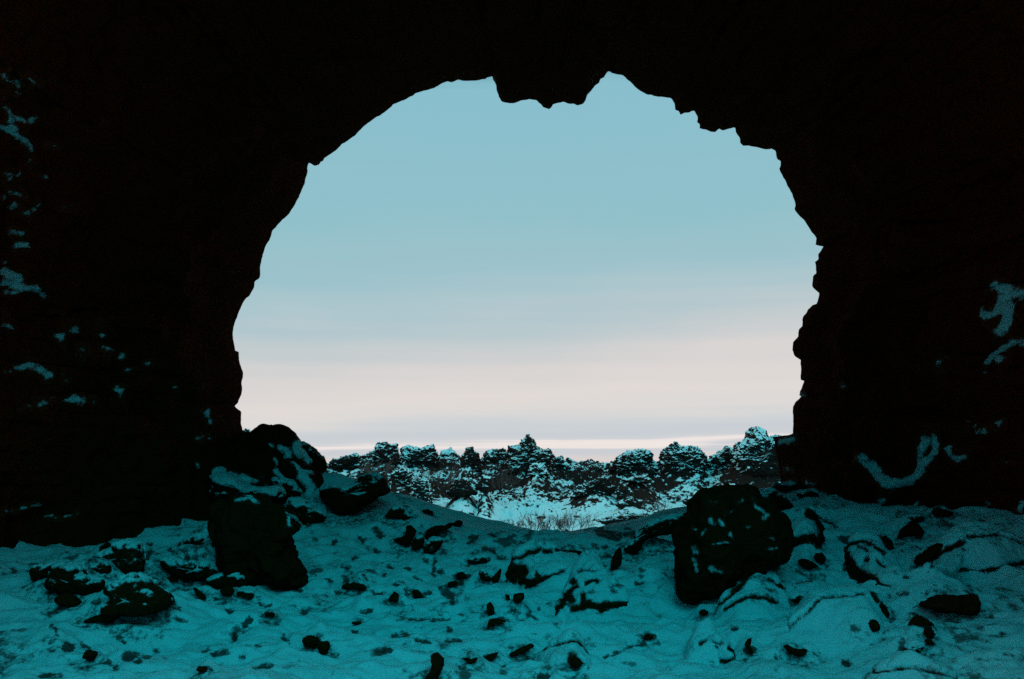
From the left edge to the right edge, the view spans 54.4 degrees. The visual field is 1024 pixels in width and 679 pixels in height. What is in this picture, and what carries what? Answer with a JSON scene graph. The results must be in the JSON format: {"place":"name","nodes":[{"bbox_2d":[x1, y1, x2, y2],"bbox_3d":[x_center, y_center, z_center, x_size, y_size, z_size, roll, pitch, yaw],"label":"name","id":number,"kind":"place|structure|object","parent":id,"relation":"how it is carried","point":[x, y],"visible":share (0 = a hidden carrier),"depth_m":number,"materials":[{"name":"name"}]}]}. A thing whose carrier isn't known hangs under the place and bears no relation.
{"place":"outdoors","nodes":[
{"label":"outdoors","id":0,"kind":"place"},
{"bbox_2d":[0,472,1023,678],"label":"ground","id":1,"kind":"structure","parent":0,"point":[188,632],"depth_m":8.67,"materials":[{"name":"snow"}]},
{"bbox_2d":[29,562,53,580],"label":"lava rock","id":2,"kind":"object","parent":1,"relation":"on","point":[38,571],"visible":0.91,"depth_m":9.60,"materials":[{"name":"stone"}]},
{"bbox_2d":[54,593,81,606],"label":"lava rock","id":3,"kind":"object","parent":1,"relation":"on","point":[66,600],"visible":1,"depth_m":8.59,"materials":[{"name":"stone"}]},
{"bbox_2d":[44,561,104,595],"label":"lava rock","id":4,"kind":"object","parent":1,"relation":"on","point":[71,577],"visible":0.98,"depth_m":9.34,"materials":[{"name":"stone"}]},
{"bbox_2d":[82,649,97,660],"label":"lava stone","id":5,"kind":"object","parent":1,"relation":"on","point":[90,654],"visible":1,"depth_m":7.27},
{"bbox_2d":[83,614,116,622],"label":"lava rock","id":6,"kind":"object","parent":1,"relation":"on","point":[99,618],"visible":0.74,"depth_m":8.33,"materials":[{"name":"stone"}]},
{"bbox_2d":[90,561,111,573],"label":"lava rock","id":7,"kind":"object","parent":1,"relation":"on","point":[101,567],"visible":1,"depth_m":9.84,"materials":[{"name":"stone"}]},
{"bbox_2d":[99,542,110,550],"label":"lava stone","id":8,"kind":"object","parent":1,"relation":"on","point":[105,545],"visible":0.65,"depth_m":11.38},
{"bbox_2d":[92,538,146,573],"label":"lava rock","id":9,"kind":"object","parent":1,"relation":"on","point":[126,556],"visible":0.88,"depth_m":10.08,"materials":[{"name":"stone"}]},
{"bbox_2d":[100,572,174,622],"bbox_3d":[-3.172,2.180,8.433,0.591,0.425,0.431,0,-8,0],"label":"lava rock","id":10,"kind":"object","parent":1,"relation":"on","point":[135,594],"visible":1,"depth_m":8.29,"materials":[{"name":"stone"}]},
{"bbox_2d":[159,555,218,580],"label":"lava rock","id":11,"kind":"object","parent":1,"relation":"on","point":[180,567],"visible":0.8,"depth_m":11.03,"materials":[{"name":"stone"}]},
{"bbox_2d":[178,532,210,545],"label":"lava rock","id":12,"kind":"object","parent":1,"relation":"on","point":[199,538],"visible":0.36,"depth_m":11.69,"materials":[{"name":"stone"}]},
{"bbox_2d":[193,587,206,599],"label":"lava rock","id":13,"kind":"object","parent":1,"relation":"on","point":[200,594],"visible":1,"depth_m":9.87,"materials":[{"name":"stone"}]},
{"bbox_2d":[196,666,207,671],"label":"lava stone","id":14,"kind":"object","parent":1,"relation":"on","point":[201,668],"visible":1,"depth_m":6.52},
{"bbox_2d":[206,572,246,588],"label":"lava rock","id":15,"kind":"object","parent":1,"relation":"on","point":[220,580],"visible":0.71,"depth_m":10.71,"materials":[{"name":"stone"}]},
{"bbox_2d":[220,585,234,595],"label":"lava rock","id":16,"kind":"object","parent":1,"relation":"on","point":[227,590],"visible":1,"depth_m":9.90,"materials":[{"name":"stone"}]},
{"bbox_2d":[237,589,253,598],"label":"lava rock","id":17,"kind":"object","parent":1,"relation":"on","point":[246,593],"visible":1,"depth_m":9.98,"materials":[{"name":"stone"}]},
{"bbox_2d":[207,491,308,590],"bbox_3d":[-2.818,2.252,11.110,1.173,1.111,0.978,0,-8,0],"label":"boulder","id":18,"kind":"object","parent":1,"relation":"on","point":[251,533],"visible":0.96,"depth_m":10.77,"materials":[{"name":"stone"}]},
{"bbox_2d":[226,423,323,504],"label":"lava crag","id":19,"kind":"structure","parent":1,"relation":"on","point":[262,455],"depth_m":14.51,"materials":[{"name":"stone"}]},
{"bbox_2d":[271,477,301,496],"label":"lava rock","id":20,"kind":"object","parent":1,"relation":"on","point":[292,487],"visible":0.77,"depth_m":14.33,"materials":[{"name":"stone"}]},
{"bbox_2d":[286,497,326,524],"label":"lava rock","id":21,"kind":"object","parent":1,"relation":"on","point":[308,512],"visible":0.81,"depth_m":13.55,"materials":[{"name":"stone"}]},
{"bbox_2d":[302,635,318,648],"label":"lava stone","id":22,"kind":"object","parent":1,"relation":"on","point":[310,641],"visible":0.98,"depth_m":7.52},
{"bbox_2d":[301,441,327,472],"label":"lava rock","id":23,"kind":"object","parent":1,"relation":"on","point":[319,460],"visible":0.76,"depth_m":15.08,"materials":[{"name":"stone"}]},
{"bbox_2d":[317,640,329,654],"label":"lava stone","id":24,"kind":"object","parent":1,"relation":"on","point":[323,647],"visible":1,"depth_m":7.39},
{"bbox_2d":[342,582,366,589],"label":"lava rock","id":25,"kind":"object","parent":1,"relation":"on","point":[353,586],"visible":1,"depth_m":10.60,"materials":[{"name":"stone"}]},
{"bbox_2d":[319,472,390,515],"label":"lava rock","id":26,"kind":"object","parent":1,"relation":"on","point":[363,491],"visible":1,"depth_m":13.82,"materials":[{"name":"stone"}]},
{"bbox_2d":[389,591,398,600],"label":"lava rock","id":27,"kind":"object","parent":1,"relation":"on","point":[394,596],"visible":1,"depth_m":9.45,"materials":[{"name":"stone"}]},
{"bbox_2d":[385,505,410,519],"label":"lava rock","id":28,"kind":"object","parent":1,"relation":"on","point":[399,512],"visible":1,"depth_m":13.54,"materials":[{"name":"stone"}]},
{"bbox_2d":[394,525,415,546],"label":"lava rock","id":29,"kind":"object","parent":1,"relation":"on","point":[406,539],"visible":1,"depth_m":13.18,"materials":[{"name":"stone"}]},
{"bbox_2d":[412,589,422,598],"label":"lava stone","id":30,"kind":"object","parent":1,"relation":"on","point":[416,593],"visible":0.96,"depth_m":9.64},
{"bbox_2d":[411,534,424,549],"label":"lava rock","id":31,"kind":"object","parent":1,"relation":"on","point":[417,542],"visible":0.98,"depth_m":13.12,"materials":[{"name":"stone"}]},
{"bbox_2d":[423,536,443,554],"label":"lava rock","id":32,"kind":"object","parent":1,"relation":"on","point":[432,544],"visible":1,"depth_m":12.30,"materials":[{"name":"stone"}]},
{"bbox_2d":[425,652,443,678],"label":"lava rock","id":33,"kind":"object","parent":1,"relation":"on","point":[437,660],"visible":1,"depth_m":6.71,"materials":[{"name":"stone"}]},
{"bbox_2d":[424,522,453,539],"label":"lava rock","id":34,"kind":"object","parent":1,"relation":"on","point":[434,531],"visible":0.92,"depth_m":13.30,"materials":[{"name":"stone"}]},
{"bbox_2d":[456,572,466,578],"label":"lava stone","id":35,"kind":"object","parent":1,"relation":"on","point":[460,575],"visible":1,"depth_m":10.63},
{"bbox_2d":[462,657,477,662],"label":"lava rock","id":36,"kind":"object","parent":1,"relation":"on","point":[469,660],"visible":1,"depth_m":7.07,"materials":[{"name":"stone"}]},
{"bbox_2d":[467,553,490,563],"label":"lava rock","id":37,"kind":"object","parent":1,"relation":"on","point":[480,558],"visible":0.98,"depth_m":11.88,"materials":[{"name":"stone"}]},
{"bbox_2d":[479,567,491,581],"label":"lava rock","id":38,"kind":"object","parent":1,"relation":"on","point":[484,575],"visible":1,"depth_m":10.44,"materials":[{"name":"stone"}]},
{"bbox_2d":[486,602,494,615],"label":"lava rock","id":39,"kind":"object","parent":1,"relation":"on","point":[490,608],"visible":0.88,"depth_m":8.73,"materials":[{"name":"stone"}]},
{"bbox_2d":[484,652,497,661],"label":"lava rock","id":40,"kind":"object","parent":1,"relation":"on","point":[490,657],"visible":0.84,"depth_m":7.37,"materials":[{"name":"stone"}]},
{"bbox_2d":[487,618,505,627],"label":"lava rock","id":41,"kind":"object","parent":1,"relation":"on","point":[494,621],"visible":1,"depth_m":8.28,"materials":[{"name":"stone"}]},
{"bbox_2d":[492,569,501,581],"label":"lava rock","id":42,"kind":"object","parent":1,"relation":"on","point":[496,577],"visible":1,"depth_m":10.41,"materials":[{"name":"stone"}]},
{"bbox_2d":[0,0,1023,548],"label":"lava arch","id":43,"kind":"structure","parent":1,"relation":"on","point":[156,156],"depth_m":13.43,"materials":[{"name":"stone"}]},
{"bbox_2d":[209,472,285,500],"bbox_3d":[-3.720,2.075,14.033,1.054,0.420,0.683,0,-8,0],"label":"rock ledge","id":44,"kind":"object","parent":43,"relation":"attached to","point":[224,485],"visible":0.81,"depth_m":13.78,"materials":[{"name":"stone"}]},
{"bbox_2d":[513,593,523,602],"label":"lava rock","id":45,"kind":"object","parent":1,"relation":"on","point":[518,597],"visible":1,"depth_m":8.90,"materials":[{"name":"stone"}]},
{"bbox_2d":[509,643,533,656],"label":"lava rock","id":46,"kind":"object","parent":1,"relation":"on","point":[525,648],"visible":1,"depth_m":7.57,"materials":[{"name":"stone"}]},
{"bbox_2d":[518,511,550,530],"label":"bare shrub","id":47,"kind":"object","parent":1,"relation":"on","point":[533,524],"visible":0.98,"depth_m":49.22,"materials":[{"name":"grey plant"}]},
{"bbox_2d":[504,539,578,590],"bbox_3d":[0.379,2.489,11.105,0.998,0.542,2.751,0,-8,0],"label":"boulder","id":48,"kind":"object","parent":1,"relation":"on","point":[536,564],"visible":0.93,"depth_m":10.33,"materials":[{"name":"stone"}]},
{"bbox_2d":[534,512,565,530],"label":"bare shrub","id":49,"kind":"object","parent":1,"relation":"on","point":[559,524],"visible":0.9,"depth_m":49.18,"materials":[{"name":"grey plant"}]},
{"bbox_2d":[534,628,592,675],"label":"boulder","id":50,"kind":"object","parent":1,"relation":"on","point":[561,650],"visible":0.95,"depth_m":7.26,"materials":[{"name":"stone"}]},
{"bbox_2d":[546,509,598,531],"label":"bare shrub","id":51,"kind":"object","parent":1,"relation":"on","point":[581,523],"visible":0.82,"depth_m":50.27,"materials":[{"name":"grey plant"}]},
{"bbox_2d":[570,656,581,668],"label":"lava stone","id":52,"kind":"object","parent":1,"relation":"on","point":[575,662],"visible":1,"depth_m":7.05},
{"bbox_2d":[555,550,628,619],"bbox_3d":[0.892,2.420,9.945,0.708,0.594,2.116,-2,-8,12],"label":"boulder","id":53,"kind":"object","parent":1,"relation":"on","point":[593,587],"visible":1,"depth_m":9.41,"materials":[{"name":"stone"}]},
{"bbox_2d":[610,547,621,570],"bbox_3d":[1.149,2.417,10.981,0.140,0.258,0.153,0,-8,0],"label":"rock fin","id":54,"kind":"object","parent":1,"relation":"on","point":[616,560],"visible":1,"depth_m":10.92,"materials":[{"name":"stone"}]},
{"bbox_2d":[624,513,682,553],"bbox_3d":[1.649,2.263,11.600,0.709,0.476,0.309,0,-8,0],"label":"rock ledge","id":55,"kind":"object","parent":1,"relation":"on","point":[661,525],"visible":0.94,"depth_m":11.49,"materials":[{"name":"stone"}]},
{"bbox_2d":[683,618,735,664],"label":"boulder","id":56,"kind":"object","parent":1,"relation":"on","point":[707,642],"visible":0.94,"depth_m":7.52,"materials":[{"name":"stone"}]},
{"bbox_2d":[671,483,794,604],"bbox_3d":[2.104,1.939,9.458,1.148,1.143,0.945,0,-8,0],"label":"boulder","id":57,"kind":"object","parent":1,"relation":"on","point":[726,536],"visible":0.98,"depth_m":9.17,"materials":[{"name":"stone"}]},
{"bbox_2d":[744,638,753,652],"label":"lava rock","id":58,"kind":"object","parent":1,"relation":"on","point":[747,644],"visible":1,"depth_m":7.38,"materials":[{"name":"stone"}]},
{"bbox_2d":[711,570,789,619],"bbox_3d":[2.250,2.304,9.162,0.651,0.521,1.304,-6,-9,37],"label":"boulder","id":59,"kind":"object","parent":1,"relation":"on","point":[754,596],"visible":0.73,"depth_m":8.84,"materials":[{"name":"stone"}]},
{"bbox_2d":[760,487,792,510],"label":"boulder","id":60,"kind":"object","parent":1,"relation":"on","point":[781,500],"visible":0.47,"depth_m":12.30,"materials":[{"name":"stone"}]},
{"bbox_2d":[772,482,796,491],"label":"lava rock","id":61,"kind":"object","parent":1,"relation":"on","point":[785,487],"visible":0.95,"depth_m":14.47,"materials":[{"name":"stone"}]},
{"bbox_2d":[784,644,806,656],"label":"lava rock","id":62,"kind":"object","parent":1,"relation":"on","point":[796,651],"visible":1,"depth_m":7.29,"materials":[{"name":"stone"}]},
{"bbox_2d":[789,591,804,603],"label":"lava rock","id":63,"kind":"object","parent":1,"relation":"on","point":[795,597],"visible":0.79,"depth_m":8.88,"materials":[{"name":"stone"}]},
{"bbox_2d":[796,488,818,497],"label":"lava rock","id":64,"kind":"object","parent":1,"relation":"on","point":[812,492],"visible":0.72,"depth_m":13.95,"materials":[{"name":"stone"}]},
{"bbox_2d":[789,506,826,566],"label":"boulder","id":65,"kind":"object","parent":1,"relation":"on","point":[808,528],"visible":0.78,"depth_m":10.55,"materials":[{"name":"stone"}]},
{"bbox_2d":[798,559,817,568],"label":"lava rock","id":66,"kind":"object","parent":1,"relation":"on","point":[806,563],"visible":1,"depth_m":9.91,"materials":[{"name":"stone"}]},
{"bbox_2d":[814,552,825,563],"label":"lava stone","id":67,"kind":"object","parent":1,"relation":"on","point":[820,557],"visible":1,"depth_m":10.23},
{"bbox_2d":[787,586,888,655],"bbox_3d":[2.664,2.260,8.104,0.754,0.453,1.664,-3,-8,21],"label":"boulder","id":68,"kind":"object","parent":1,"relation":"on","point":[828,620],"visible":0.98,"depth_m":7.60,"materials":[{"name":"stone"}]},
{"bbox_2d":[842,532,902,593],"bbox_3d":[3.585,2.261,9.949,0.625,0.603,2.666,-3,-8,21],"label":"boulder","id":69,"kind":"object","parent":1,"relation":"on","point":[868,556],"visible":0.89,"depth_m":9.90,"materials":[{"name":"stone"}]},
{"bbox_2d":[868,619,880,631],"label":"lava stone","id":70,"kind":"object","parent":1,"relation":"on","point":[874,625],"visible":1,"depth_m":7.45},
{"bbox_2d":[874,532,893,550],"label":"lava rock","id":71,"kind":"object","parent":1,"relation":"on","point":[887,541],"visible":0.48,"depth_m":10.93,"materials":[{"name":"stone"}]},
{"bbox_2d":[879,603,889,617],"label":"lava rock","id":72,"kind":"object","parent":1,"relation":"on","point":[884,609],"visible":1,"depth_m":8.33,"materials":[{"name":"stone"}]},
{"bbox_2d":[862,650,957,678],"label":"boulder","id":73,"kind":"object","parent":1,"relation":"on","point":[908,664],"visible":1,"depth_m":6.58,"materials":[{"name":"stone"}]},
{"bbox_2d":[897,520,924,538],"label":"lava rock","id":74,"kind":"object","parent":1,"relation":"on","point":[912,528],"visible":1,"depth_m":11.17,"materials":[{"name":"stone"}]},
{"bbox_2d":[901,514,924,521],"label":"lava rock","id":75,"kind":"object","parent":1,"relation":"on","point":[916,517],"visible":0.68,"depth_m":11.63,"materials":[{"name":"stone"}]},
{"bbox_2d":[904,638,924,652],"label":"lava rock","id":76,"kind":"object","parent":1,"relation":"on","point":[915,644],"visible":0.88,"depth_m":7.15,"materials":[{"name":"stone"}]},
{"bbox_2d":[908,614,933,626],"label":"lava rock","id":77,"kind":"object","parent":1,"relation":"on","point":[918,620],"visible":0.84,"depth_m":7.58,"materials":[{"name":"stone"}]},
{"bbox_2d":[914,543,942,564],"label":"lava rock","id":78,"kind":"object","parent":1,"relation":"on","point":[929,553],"visible":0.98,"depth_m":9.91,"materials":[{"name":"stone"}]},
{"bbox_2d":[924,627,935,638],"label":"lava stone","id":79,"kind":"object","parent":1,"relation":"on","point":[929,633],"visible":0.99,"depth_m":7.39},
{"bbox_2d":[931,509,953,516],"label":"lava rock","id":80,"kind":"object","parent":1,"relation":"on","point":[941,512],"visible":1,"depth_m":11.68,"materials":[{"name":"stone"}]},
{"bbox_2d":[918,594,980,615],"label":"lava rock","id":81,"kind":"object","parent":1,"relation":"on","point":[968,604],"visible":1,"depth_m":8.09,"materials":[{"name":"stone"}]},
{"bbox_2d":[922,519,1023,577],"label":"rock slab","id":82,"kind":"object","parent":1,"relation":"on","point":[978,546],"visible":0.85,"depth_m":9.88,"materials":[{"name":"stone"}]},
{"bbox_2d":[233,71,822,462],"label":"sky","id":83,"kind":"structure","parent":0,"point":[603,277],"materials":[{"name":"blue"}]},
{"bbox_2d":[325,448,780,530],"bbox_3d":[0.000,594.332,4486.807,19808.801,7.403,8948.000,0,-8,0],"label":"hillside","id":84,"kind":"structure","parent":0,"point":[555,490],"depth_m":73.28,"materials":[{"name":"snow"}]},
{"bbox_2d":[328,452,361,470],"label":"lava crag","id":85,"kind":"structure","parent":84,"relation":"on","point":[350,462],"depth_m":82.25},
{"bbox_2d":[358,457,392,474],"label":"bare shrub","id":86,"kind":"object","parent":84,"relation":"on","point":[370,469],"visible":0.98,"depth_m":63.35,"materials":[{"name":"grey plant"}]},
{"bbox_2d":[359,441,404,466],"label":"lava crag","id":87,"kind":"structure","parent":84,"relation":"on","point":[385,451],"depth_m":80.25,"materials":[{"name":"stone"}]},
{"bbox_2d":[390,466,412,491],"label":"lava crag","id":88,"kind":"structure","parent":84,"relation":"on","point":[401,475],"depth_m":70.57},
{"bbox_2d":[400,444,440,468],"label":"lava crag","id":89,"kind":"structure","parent":84,"relation":"on","point":[424,456],"depth_m":82.02,"materials":[{"name":"stone"}]},
{"bbox_2d":[409,473,432,502],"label":"lava crag","id":90,"kind":"structure","parent":84,"relation":"on","point":[420,487],"depth_m":65.48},
{"bbox_2d":[418,462,464,485],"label":"bare shrub","id":91,"kind":"object","parent":84,"relation":"on","point":[448,478],"visible":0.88,"depth_m":69.30,"materials":[{"name":"grey plant"}]},
{"bbox_2d":[440,447,456,461],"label":"lava crag","id":92,"kind":"structure","parent":84,"relation":"on","point":[450,452],"depth_m":84.86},
{"bbox_2d":[446,478,477,496],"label":"lava crag","id":93,"kind":"structure","parent":84,"relation":"on","point":[463,487],"depth_m":66.66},
{"bbox_2d":[459,446,481,472],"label":"lava crag","id":94,"kind":"structure","parent":84,"relation":"on","point":[470,456],"depth_m":78.67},
{"bbox_2d":[474,475,491,495],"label":"lava crag","id":95,"kind":"structure","parent":84,"relation":"on","point":[483,484],"depth_m":66.85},
{"bbox_2d":[480,447,505,465],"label":"lava crag","id":96,"kind":"structure","parent":84,"relation":"on","point":[494,455],"depth_m":83.33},
{"bbox_2d":[491,468,520,487],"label":"bare shrub","id":97,"kind":"object","parent":84,"relation":"on","point":[502,479],"visible":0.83,"depth_m":69.14,"materials":[{"name":"brown plant"}]},
{"bbox_2d":[501,434,555,475],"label":"lava crag","id":98,"kind":"structure","parent":84,"relation":"on","point":[523,455],"depth_m":77.54,"materials":[{"name":"stone"}]},
{"bbox_2d":[527,462,548,479],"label":"lava crag","id":99,"kind":"structure","parent":84,"relation":"on","point":[540,470],"depth_m":74.74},
{"bbox_2d":[555,456,575,471],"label":"lava crag","id":100,"kind":"structure","parent":84,"relation":"on","point":[560,463],"depth_m":79.30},
{"bbox_2d":[570,474,615,498],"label":"lava crag","id":101,"kind":"structure","parent":84,"relation":"on","point":[603,484],"depth_m":68.42,"materials":[{"name":"stone"}]},
{"bbox_2d":[588,462,610,471],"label":"lava crag","id":102,"kind":"structure","parent":84,"relation":"on","point":[604,466],"depth_m":81.57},
{"bbox_2d":[616,484,634,499],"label":"lava crag","id":103,"kind":"structure","parent":84,"relation":"on","point":[623,491],"depth_m":67.81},
{"bbox_2d":[613,496,642,509],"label":"lava crag","id":104,"kind":"structure","parent":84,"relation":"on","point":[631,501],"depth_m":64.67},
{"bbox_2d":[596,508,664,524],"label":"lava crag","id":105,"kind":"structure","parent":84,"relation":"on","point":[625,515],"depth_m":55.65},
{"bbox_2d":[608,448,658,477],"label":"lava crag","id":106,"kind":"structure","parent":84,"relation":"on","point":[627,462],"depth_m":76.15,"materials":[{"name":"stone"}]},
{"bbox_2d":[622,474,651,484],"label":"lava crag","id":107,"kind":"structure","parent":84,"relation":"on","point":[641,479],"depth_m":70.88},
{"bbox_2d":[639,495,671,510],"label":"bare shrub","id":108,"kind":"object","parent":84,"relation":"on","point":[657,506],"visible":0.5,"depth_m":67.02,"materials":[{"name":"grey plant"}]},
{"bbox_2d":[657,441,707,476],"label":"lava crag","id":109,"kind":"structure","parent":84,"relation":"on","point":[676,459],"depth_m":75.09,"materials":[{"name":"stone"}]},
{"bbox_2d":[682,491,696,504],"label":"lava crag","id":110,"kind":"structure","parent":84,"relation":"on","point":[685,500],"depth_m":57.15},
{"bbox_2d":[705,445,733,470],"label":"lava crag","id":111,"kind":"structure","parent":84,"relation":"on","point":[721,458],"depth_m":76.36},
{"bbox_2d":[730,426,781,476],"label":"lava crag","id":112,"kind":"structure","parent":84,"relation":"on","point":[753,453],"depth_m":71.81,"materials":[{"name":"stone"}]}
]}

